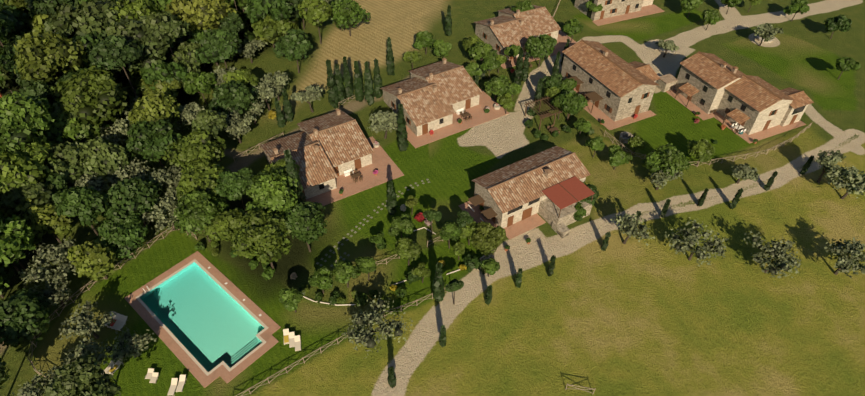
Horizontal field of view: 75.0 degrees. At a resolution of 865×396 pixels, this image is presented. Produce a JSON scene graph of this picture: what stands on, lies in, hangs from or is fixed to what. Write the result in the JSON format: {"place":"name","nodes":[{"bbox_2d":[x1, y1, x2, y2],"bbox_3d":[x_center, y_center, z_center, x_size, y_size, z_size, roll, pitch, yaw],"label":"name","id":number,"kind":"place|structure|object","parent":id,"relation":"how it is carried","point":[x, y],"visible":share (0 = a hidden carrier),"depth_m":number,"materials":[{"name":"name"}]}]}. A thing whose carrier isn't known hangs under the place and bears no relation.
{"place":"outdoors","nodes":[
{"label":"outdoors","id":0,"kind":"place"},
{"bbox_2d":[306,136,403,205],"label":"patio","id":1,"kind":"structure","parent":0,"point":[385,166],"depth_m":89.52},
{"bbox_2d":[350,170,362,182],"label":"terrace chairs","id":2,"kind":"object","parent":1,"relation":"on","point":[355,175],"visible":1,"depth_m":88.92,"materials":[{"name":"brown wood"}]},
{"bbox_2d":[397,124,416,139],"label":"patio","id":3,"kind":"structure","parent":0,"point":[411,134],"depth_m":97.92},
{"bbox_2d":[0,0,864,395],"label":"terrain","id":4,"kind":"structure","parent":0,"point":[634,316],"depth_m":78.00,"materials":[{"name":"green plant"}]},
{"bbox_2d":[27,226,173,376],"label":"wood fence","id":5,"kind":"object","parent":4,"relation":"on","point":[32,343],"visible":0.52,"depth_m":72.49,"materials":[{"name":"brown wood"}]},
{"bbox_2d":[103,360,115,373],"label":"sun lounger","id":6,"kind":"object","parent":4,"relation":"on","point":[110,366],"visible":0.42,"depth_m":65.48,"materials":[{"name":"fabric"}]},
{"bbox_2d":[108,313,118,327],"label":"sun lounger","id":7,"kind":"object","parent":4,"relation":"on","point":[115,317],"visible":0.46,"depth_m":70.21,"materials":[{"name":"fabric"}]},
{"bbox_2d":[107,360,122,374],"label":"sun lounger","id":8,"kind":"object","parent":4,"relation":"on","point":[115,367],"visible":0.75,"depth_m":65.46,"materials":[{"name":"fabric"}]},
{"bbox_2d":[111,314,123,328],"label":"sun lounger","id":9,"kind":"object","parent":4,"relation":"on","point":[116,324],"visible":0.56,"depth_m":69.89,"materials":[{"name":"fabric"}]},
{"bbox_2d":[115,315,127,330],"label":"sun lounger","id":10,"kind":"object","parent":4,"relation":"on","point":[122,322],"visible":0.85,"depth_m":69.89,"materials":[{"name":"fabric"}]},
{"bbox_2d":[145,368,154,378],"bbox_3d":[-32.549,20.312,64.947,0.680,0.572,1.147,2,44,2],"label":"sun lounger","id":11,"kind":"object","parent":4,"relation":"on","point":[149,373],"visible":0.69,"depth_m":64.94,"materials":[{"name":"fabric"}]},
{"bbox_2d":[0,0,302,274],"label":"foliage","id":12,"kind":"object","parent":4,"relation":"on","point":[64,62],"visible":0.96,"depth_m":93.96,"materials":[{"name":"green plant"}]},
{"bbox_2d":[149,372,158,382],"bbox_3d":[-31.874,20.658,64.589,0.680,0.572,1.147,2,44,2],"label":"sun lounger","id":13,"kind":"object","parent":4,"relation":"on","point":[154,378],"visible":1,"depth_m":64.58,"materials":[{"name":"fabric"}]},
{"bbox_2d":[0,0,332,395],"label":"foliage","id":14,"kind":"object","parent":4,"relation":"on","point":[123,204],"visible":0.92,"depth_m":81.76,"materials":[{"name":"green plant"}]},
{"bbox_2d":[167,378,178,395],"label":"sun lounger","id":15,"kind":"object","parent":4,"relation":"on","point":[172,388],"visible":0.96,"depth_m":63.79,"materials":[{"name":"fabric"}]},
{"bbox_2d":[175,375,186,391],"bbox_3d":[-28.553,21.104,64.032,0.680,0.707,1.863,0,44,0],"label":"sun lounger","id":16,"kind":"object","parent":4,"relation":"on","point":[181,383],"visible":1,"depth_m":64.05,"materials":[{"name":"fabric"}]},
{"bbox_2d":[139,262,259,339],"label":"pool tile border","id":17,"kind":"object","parent":4,"relation":"in","point":[178,272],"depth_m":74.39,"materials":[{"name":"teal tile"}]},
{"bbox_2d":[140,262,263,371],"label":"pool water","id":18,"kind":"structure","parent":17,"relation":"in","point":[208,321],"depth_m":70.93,"materials":[{"name":"teal liquid"}]},
{"bbox_2d":[124,251,280,387],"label":"pool deck","id":19,"kind":"structure","parent":4,"relation":"on","point":[185,359],"depth_m":69.82,"materials":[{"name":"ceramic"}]},
{"bbox_2d":[136,259,267,375],"bbox_3d":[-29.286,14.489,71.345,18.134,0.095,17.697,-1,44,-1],"label":"pool coping","id":20,"kind":"object","parent":19,"relation":"on","point":[203,369],"visible":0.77,"depth_m":70.32,"materials":[{"name":"beige stone"}]},
{"bbox_2d":[173,159,327,271],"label":"foliage","id":21,"kind":"object","parent":4,"relation":"on","point":[259,232],"visible":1,"depth_m":74.00,"materials":[{"name":"green plant"}]},
{"bbox_2d":[233,133,283,161],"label":"wood fence","id":22,"kind":"object","parent":4,"relation":"on","point":[256,146],"visible":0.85,"depth_m":93.86,"materials":[{"name":"wood"}]},
{"bbox_2d":[283,329,288,344],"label":"sun lounger","id":23,"kind":"object","parent":4,"relation":"on","point":[286,335],"visible":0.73,"depth_m":68.50,"materials":[{"name":"fabric"}]},
{"bbox_2d":[289,332,294,347],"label":"sun lounger","id":24,"kind":"object","parent":4,"relation":"on","point":[291,339],"visible":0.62,"depth_m":68.06,"materials":[{"name":"fabric"}]},
{"bbox_2d":[294,335,300,350],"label":"sun lounger","id":25,"kind":"object","parent":4,"relation":"on","point":[297,339],"visible":0.96,"depth_m":67.76,"materials":[{"name":"fabric"}]},
{"bbox_2d":[264,108,371,198],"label":"house walls","id":26,"kind":"structure","parent":4,"relation":"on","point":[346,168],"depth_m":89.29,"materials":[{"name":"beige stone"}]},
{"bbox_2d":[260,111,373,189],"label":"house roof","id":27,"kind":"structure","parent":26,"relation":"on","point":[339,139],"depth_m":89.71,"materials":[{"name":"brown tile"}]},
{"bbox_2d":[236,289,447,395],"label":"wood fence","id":28,"kind":"object","parent":4,"relation":"on","point":[326,346],"visible":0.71,"depth_m":66.31,"materials":[{"name":"brown wood"}]},
{"bbox_2d":[338,91,363,107],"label":"wood fence","id":29,"kind":"object","parent":4,"relation":"on","point":[348,99],"visible":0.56,"depth_m":103.97,"materials":[{"name":"wood"}]},
{"bbox_2d":[316,179,429,266],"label":"stepping stones","id":30,"kind":"object","parent":4,"relation":"on","point":[338,248],"visible":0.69,"depth_m":81.50,"materials":[{"name":"grey stone"}]},
{"bbox_2d":[375,254,399,264],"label":"wood fence","id":31,"kind":"object","parent":4,"relation":"on","point":[386,260],"visible":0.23,"depth_m":76.53,"materials":[{"name":"brown wood"}]},
{"bbox_2d":[303,227,485,305],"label":"garden stone curbs","id":32,"kind":"structure","parent":4,"relation":"on","point":[390,285],"depth_m":74.36,"materials":[{"name":"white stone"}]},
{"bbox_2d":[383,58,479,135],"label":"house walls","id":33,"kind":"structure","parent":4,"relation":"on","point":[392,101],"depth_m":99.69,"materials":[{"name":"beige stone"}]},
{"bbox_2d":[380,61,482,126],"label":"house roof","id":34,"kind":"structure","parent":33,"relation":"on","point":[421,101],"depth_m":101.10,"materials":[{"name":"brown tile"}]},
{"bbox_2d":[59,23,864,365],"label":"trees","id":35,"kind":"object","parent":4,"relation":"on","point":[851,179],"visible":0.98,"depth_m":74.08,"materials":[{"name":"green plant"}]},
{"bbox_2d":[194,95,743,306],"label":"shrubs","id":36,"kind":"object","parent":4,"relation":"on","point":[469,265],"visible":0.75,"depth_m":75.77,"materials":[{"name":"green plant"}]},
{"bbox_2d":[458,201,496,226],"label":"house paving","id":37,"kind":"structure","parent":4,"relation":"on","point":[476,215],"depth_m":84.08,"materials":[{"name":"ceramic"}]},
{"bbox_2d":[475,9,558,59],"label":"house walls","id":38,"kind":"structure","parent":4,"relation":"on","point":[485,34],"depth_m":118.49,"materials":[{"name":"beige stone"}]},
{"bbox_2d":[474,5,561,49],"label":"house roof","id":39,"kind":"structure","parent":38,"relation":"on","point":[508,31],"depth_m":118.77,"materials":[{"name":"brown tile"}]},
{"bbox_2d":[503,213,545,239],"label":"house paving","id":40,"kind":"structure","parent":4,"relation":"on","point":[516,229],"depth_m":82.02,"materials":[{"name":"ceramic"}]},
{"bbox_2d":[468,168,594,237],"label":"house walls","id":41,"kind":"structure","parent":4,"relation":"on","point":[554,207],"depth_m":81.35,"materials":[{"name":"beige stone"}]},
{"bbox_2d":[472,146,590,212],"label":"house roof","id":42,"kind":"structure","parent":41,"relation":"on","point":[516,184],"depth_m":82.79,"materials":[{"name":"brown tile"}]},
{"bbox_2d":[313,68,757,248],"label":"potted plants","id":43,"kind":"object","parent":4,"relation":"on","point":[528,240],"visible":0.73,"depth_m":96.91,"materials":[{"name":"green plant"}]},
{"bbox_2d":[274,5,813,387],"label":"cypress trees","id":44,"kind":"object","parent":4,"relation":"on","point":[336,90],"visible":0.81,"depth_m":98.17,"materials":[{"name":"green plant"}]},
{"bbox_2d":[524,96,569,129],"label":"pergola","id":45,"kind":"object","parent":4,"relation":"on","point":[548,114],"visible":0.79,"depth_m":99.25,"materials":[{"name":"brown wood"}]},
{"bbox_2d":[547,124,559,133],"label":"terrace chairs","id":46,"kind":"object","parent":4,"relation":"on","point":[552,129],"visible":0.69,"depth_m":97.72,"materials":[{"name":"brown wood"}]},
{"bbox_2d":[279,0,860,312],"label":"trees","id":47,"kind":"object","parent":4,"relation":"on","point":[566,97],"visible":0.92,"depth_m":91.19,"materials":[{"name":"green plant"}]},
{"bbox_2d":[565,383,595,393],"bbox_3d":[16.590,21.472,63.312,3.163,1.373,0.116,7,44,8],"label":"wood fence","id":48,"kind":"object","parent":4,"relation":"on","point":[579,388],"visible":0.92,"depth_m":63.10,"materials":[{"name":"wood"}]},
{"bbox_2d":[561,49,656,121],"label":"house walls","id":49,"kind":"structure","parent":4,"relation":"on","point":[611,104],"depth_m":101.09,"materials":[{"name":"beige stone"}]},
{"bbox_2d":[562,39,659,97],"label":"house roof","id":50,"kind":"structure","parent":49,"relation":"on","point":[616,74],"depth_m":102.38,"materials":[{"name":"brown tile"}]},
{"bbox_2d":[574,0,652,20],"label":"house walls","id":51,"kind":"structure","parent":4,"relation":"on","point":[612,8],"depth_m":128.73,"materials":[{"name":"beige stone"}]},
{"bbox_2d":[604,123,811,166],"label":"wood fence","id":52,"kind":"object","parent":4,"relation":"on","point":[798,134],"visible":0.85,"depth_m":93.21,"materials":[{"name":"wood"}]},
{"bbox_2d":[656,62,807,134],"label":"house walls","id":53,"kind":"structure","parent":4,"relation":"on","point":[707,98],"depth_m":99.44,"materials":[{"name":"beige stone"}]},
{"bbox_2d":[679,51,813,123],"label":"house roof","id":54,"kind":"structure","parent":53,"relation":"on","point":[757,93],"depth_m":98.38,"materials":[{"name":"brown tile"}]},
{"bbox_2d":[757,36,772,42],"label":"stone planter","id":55,"kind":"object","parent":4,"relation":"on","point":[760,39],"depth_m":120.86,"materials":[{"name":"beige stone"}]},
{"bbox_2d":[408,88,508,147],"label":"patio","id":56,"kind":"structure","parent":0,"point":[479,115],"depth_m":100.65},
{"bbox_2d":[460,110,471,119],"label":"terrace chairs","id":57,"kind":"object","parent":56,"relation":"on","point":[465,114],"visible":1,"depth_m":100.69,"materials":[{"name":"brown wood"}]},
{"bbox_2d":[494,104,500,109],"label":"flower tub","id":58,"kind":"object","parent":56,"relation":"on","point":[496,106],"visible":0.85,"depth_m":102.96,"materials":[{"name":"stone"}]},
{"bbox_2d":[501,30,576,68],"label":"patio","id":59,"kind":"structure","parent":0,"point":[563,37],"depth_m":118.70,"materials":[{"name":"brown tile"}]},
{"bbox_2d":[562,78,655,129],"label":"house paving","id":60,"kind":"structure","parent":0,"point":[598,114],"depth_m":101.30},
{"bbox_2d":[619,132,632,143],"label":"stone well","id":61,"kind":"object","parent":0,"point":[624,137],"visible":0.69,"depth_m":96.41,"materials":[{"name":"grey stone"}]},
{"bbox_2d":[592,4,663,25],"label":"house paving","id":62,"kind":"structure","parent":0,"point":[649,10],"depth_m":129.86,"materials":[{"name":"brown tile"}]},
{"bbox_2d":[659,47,674,54],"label":"stone courtyard planter","id":63,"kind":"object","parent":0,"point":[662,51],"depth_m":117.26,"materials":[{"name":"beige stone"}]},
{"bbox_2d":[666,89,805,143],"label":"house paving","id":64,"kind":"structure","parent":0,"point":[749,139],"depth_m":99.79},
{"bbox_2d":[731,122,745,132],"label":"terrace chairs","id":65,"kind":"object","parent":64,"relation":"on","point":[736,127],"visible":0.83,"depth_m":98.14,"materials":[{"name":"white paint"}]}
]}

